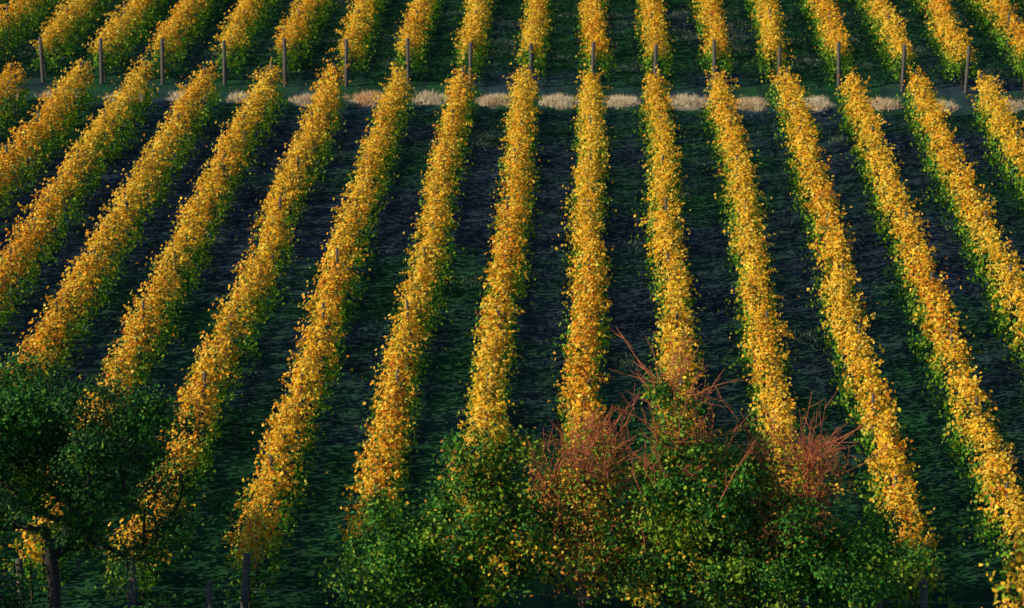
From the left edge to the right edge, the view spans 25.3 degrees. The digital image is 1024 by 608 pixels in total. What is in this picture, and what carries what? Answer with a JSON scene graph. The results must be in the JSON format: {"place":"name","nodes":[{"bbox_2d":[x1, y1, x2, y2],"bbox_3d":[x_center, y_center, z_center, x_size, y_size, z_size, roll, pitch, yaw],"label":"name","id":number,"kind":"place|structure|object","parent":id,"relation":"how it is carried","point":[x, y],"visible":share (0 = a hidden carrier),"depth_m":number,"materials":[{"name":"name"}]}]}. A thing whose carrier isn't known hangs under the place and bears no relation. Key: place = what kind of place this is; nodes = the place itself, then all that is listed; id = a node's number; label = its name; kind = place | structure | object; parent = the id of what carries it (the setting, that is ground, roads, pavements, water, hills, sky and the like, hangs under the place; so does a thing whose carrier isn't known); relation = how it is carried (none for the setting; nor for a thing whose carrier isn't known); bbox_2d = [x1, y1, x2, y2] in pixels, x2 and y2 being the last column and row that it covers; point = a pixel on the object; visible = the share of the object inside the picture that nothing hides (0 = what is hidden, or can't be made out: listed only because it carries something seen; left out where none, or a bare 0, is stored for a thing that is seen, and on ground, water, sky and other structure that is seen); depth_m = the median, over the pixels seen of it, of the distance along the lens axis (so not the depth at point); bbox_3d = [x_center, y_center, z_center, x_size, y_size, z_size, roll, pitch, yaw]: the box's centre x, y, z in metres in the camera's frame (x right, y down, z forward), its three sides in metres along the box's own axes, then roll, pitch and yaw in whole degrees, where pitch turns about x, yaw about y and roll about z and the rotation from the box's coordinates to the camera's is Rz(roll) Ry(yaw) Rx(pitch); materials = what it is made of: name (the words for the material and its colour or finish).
{"place":"outdoors","nodes":[
{"label":"outdoors","id":0,"kind":"place"},
{"bbox_2d":[0,0,1023,607],"bbox_3d":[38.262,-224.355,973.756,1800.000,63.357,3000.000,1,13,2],"label":"ground","id":1,"kind":"structure","parent":0,"point":[308,550],"depth_m":72.49,"materials":[{"name":"plant"}]},
{"bbox_2d":[0,0,65,62],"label":"grapevine row","id":2,"kind":"object","parent":1,"relation":"on","point":[15,17],"visible":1,"depth_m":98.60,"materials":[{"name":"yellow plant"}]},
{"bbox_2d":[0,532,72,607],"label":"green shrub","id":3,"kind":"object","parent":1,"relation":"on","point":[4,597],"visible":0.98,"depth_m":48.91,"materials":[{"name":"green plant"}]},
{"bbox_2d":[0,0,117,138],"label":"grapevine row","id":4,"kind":"object","parent":1,"relation":"on","point":[71,15],"visible":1,"depth_m":94.72,"materials":[{"name":"yellow plant"}]},
{"bbox_2d":[0,0,174,227],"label":"grapevine row","id":5,"kind":"object","parent":1,"relation":"on","point":[138,8],"visible":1,"depth_m":85.66,"materials":[{"name":"yellow plant"}]},
{"bbox_2d":[0,0,227,358],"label":"grapevine row","id":6,"kind":"object","parent":1,"relation":"on","point":[65,184],"visible":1,"depth_m":79.24,"materials":[{"name":"yellow plant"}]},
{"bbox_2d":[0,344,256,607],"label":"broadleaf tree","id":7,"kind":"object","parent":1,"relation":"on","point":[73,463],"visible":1,"depth_m":47.93,"materials":[{"name":"green plant"}]},
{"bbox_2d":[61,577,201,607],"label":"green shrub","id":8,"kind":"object","parent":1,"relation":"on","point":[150,605],"visible":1,"depth_m":49.98,"materials":[{"name":"green plant"}]},
{"bbox_2d":[0,0,287,438],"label":"grapevine row","id":9,"kind":"object","parent":1,"relation":"on","point":[192,97],"visible":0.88,"depth_m":74.60,"materials":[{"name":"yellow plant"}]},
{"bbox_2d":[0,0,338,606],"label":"grapevine row","id":10,"kind":"object","parent":1,"relation":"on","point":[199,206],"visible":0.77,"depth_m":72.00,"materials":[{"name":"yellow plant"}]},
{"bbox_2d":[92,0,387,606],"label":"grapevine row","id":11,"kind":"object","parent":1,"relation":"on","point":[260,262],"visible":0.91,"depth_m":67.70,"materials":[{"name":"yellow plant"}]},
{"bbox_2d":[253,589,323,607],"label":"green shrub","id":12,"kind":"object","parent":1,"relation":"on","point":[279,594],"visible":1,"depth_m":49.89,"materials":[{"name":"green plant"}]},
{"bbox_2d":[212,0,444,607],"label":"grapevine row","id":13,"kind":"object","parent":1,"relation":"on","point":[376,151],"visible":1,"depth_m":64.35,"materials":[{"name":"yellow plant"}]},
{"bbox_2d":[310,484,494,607],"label":"green shrub","id":14,"kind":"object","parent":1,"relation":"on","point":[394,561],"visible":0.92,"depth_m":48.44,"materials":[{"name":"green plant"}]},
{"bbox_2d":[327,0,500,607],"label":"grapevine row","id":15,"kind":"object","parent":1,"relation":"on","point":[430,256],"visible":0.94,"depth_m":67.22,"materials":[{"name":"yellow plant"}]},
{"bbox_2d":[439,0,565,607],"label":"grapevine row","id":16,"kind":"object","parent":1,"relation":"on","point":[514,210],"visible":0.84,"depth_m":70.68,"materials":[{"name":"yellow plant"}]},
{"bbox_2d":[407,415,612,607],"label":"yellowing tree","id":17,"kind":"object","parent":1,"relation":"on","point":[482,515],"visible":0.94,"depth_m":48.12,"materials":[{"name":"green plant"}]},
{"bbox_2d":[16,580,1004,607],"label":"wire fence","id":18,"kind":"object","parent":1,"relation":"on","point":[209,594],"visible":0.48,"depth_m":49.98,"materials":[{"name":"grey metal"}]},
{"bbox_2d":[3,0,1023,607],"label":"fallen leaves","id":19,"kind":"object","parent":1,"relation":"on","point":[537,226],"visible":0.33,"depth_m":76.17,"materials":[{"name":"yellow plant"}]},
{"bbox_2d":[14,0,1023,466],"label":"dry grass tuft","id":20,"kind":"object","parent":1,"relation":"on","point":[734,46],"visible":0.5,"depth_m":97.25,"materials":[{"name":"plant"}]},
{"bbox_2d":[544,0,621,607],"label":"grapevine row","id":21,"kind":"object","parent":1,"relation":"on","point":[589,168],"visible":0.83,"depth_m":69.95,"materials":[{"name":"yellow plant"}]},
{"bbox_2d":[513,390,657,607],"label":"red twig shrub","id":22,"kind":"object","parent":1,"relation":"on","point":[592,480],"visible":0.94,"depth_m":47.98,"materials":[{"name":"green plant"}]},
{"bbox_2d":[628,0,725,607],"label":"grapevine row","id":23,"kind":"object","parent":1,"relation":"on","point":[653,32],"visible":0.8,"depth_m":73.31,"materials":[{"name":"yellow plant"}]},
{"bbox_2d":[590,320,764,607],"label":"yellowing tree","id":24,"kind":"object","parent":1,"relation":"on","point":[669,483],"visible":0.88,"depth_m":47.57,"materials":[{"name":"green plant"}]},
{"bbox_2d":[634,429,833,607],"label":"green shrub","id":25,"kind":"object","parent":1,"relation":"on","point":[708,598],"visible":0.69,"depth_m":47.62,"materials":[{"name":"green plant"}]},
{"bbox_2d":[681,0,847,607],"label":"grapevine row","id":26,"kind":"object","parent":1,"relation":"on","point":[740,169],"visible":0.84,"depth_m":70.19,"materials":[{"name":"yellow plant"}]},
{"bbox_2d":[705,387,889,607],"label":"red twig shrub","id":27,"kind":"object","parent":1,"relation":"on","point":[810,468],"visible":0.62,"depth_m":47.68,"materials":[{"name":"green plant"}]},
{"bbox_2d":[719,482,945,607],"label":"green shrub","id":28,"kind":"object","parent":1,"relation":"on","point":[827,576],"visible":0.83,"depth_m":47.66,"materials":[{"name":"green plant"}]},
{"bbox_2d":[734,0,961,607],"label":"grapevine row","id":29,"kind":"object","parent":1,"relation":"on","point":[863,380],"visible":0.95,"depth_m":64.98,"materials":[{"name":"yellow plant"}]},
{"bbox_2d":[793,0,1023,607],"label":"grapevine row","id":30,"kind":"object","parent":1,"relation":"on","point":[907,232],"visible":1,"depth_m":65.78,"materials":[{"name":"yellow plant"}]},
{"bbox_2d":[848,0,1023,452],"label":"grapevine row","id":31,"kind":"object","parent":1,"relation":"on","point":[967,200],"visible":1,"depth_m":76.72,"materials":[{"name":"yellow plant"}]},
{"bbox_2d":[909,0,1023,238],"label":"grapevine row","id":32,"kind":"object","parent":1,"relation":"on","point":[1014,144],"visible":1,"depth_m":86.54,"materials":[{"name":"yellow plant"}]},
{"bbox_2d":[953,0,1023,90],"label":"grapevine row","id":33,"kind":"object","parent":1,"relation":"on","point":[1005,18],"visible":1,"depth_m":96.63,"materials":[{"name":"yellow plant"}]},
{"bbox_2d":[979,515,1023,607],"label":"golden tree","id":34,"kind":"object","parent":1,"relation":"on","point":[1004,586],"visible":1,"depth_m":38.44,"materials":[{"name":"yellow plant"}]},
{"bbox_2d":[0,87,1023,111],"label":"dry path grass","id":35,"kind":"structure","parent":0,"point":[557,101],"depth_m":90.68,"materials":[{"name":"beige plant"}]}
]}

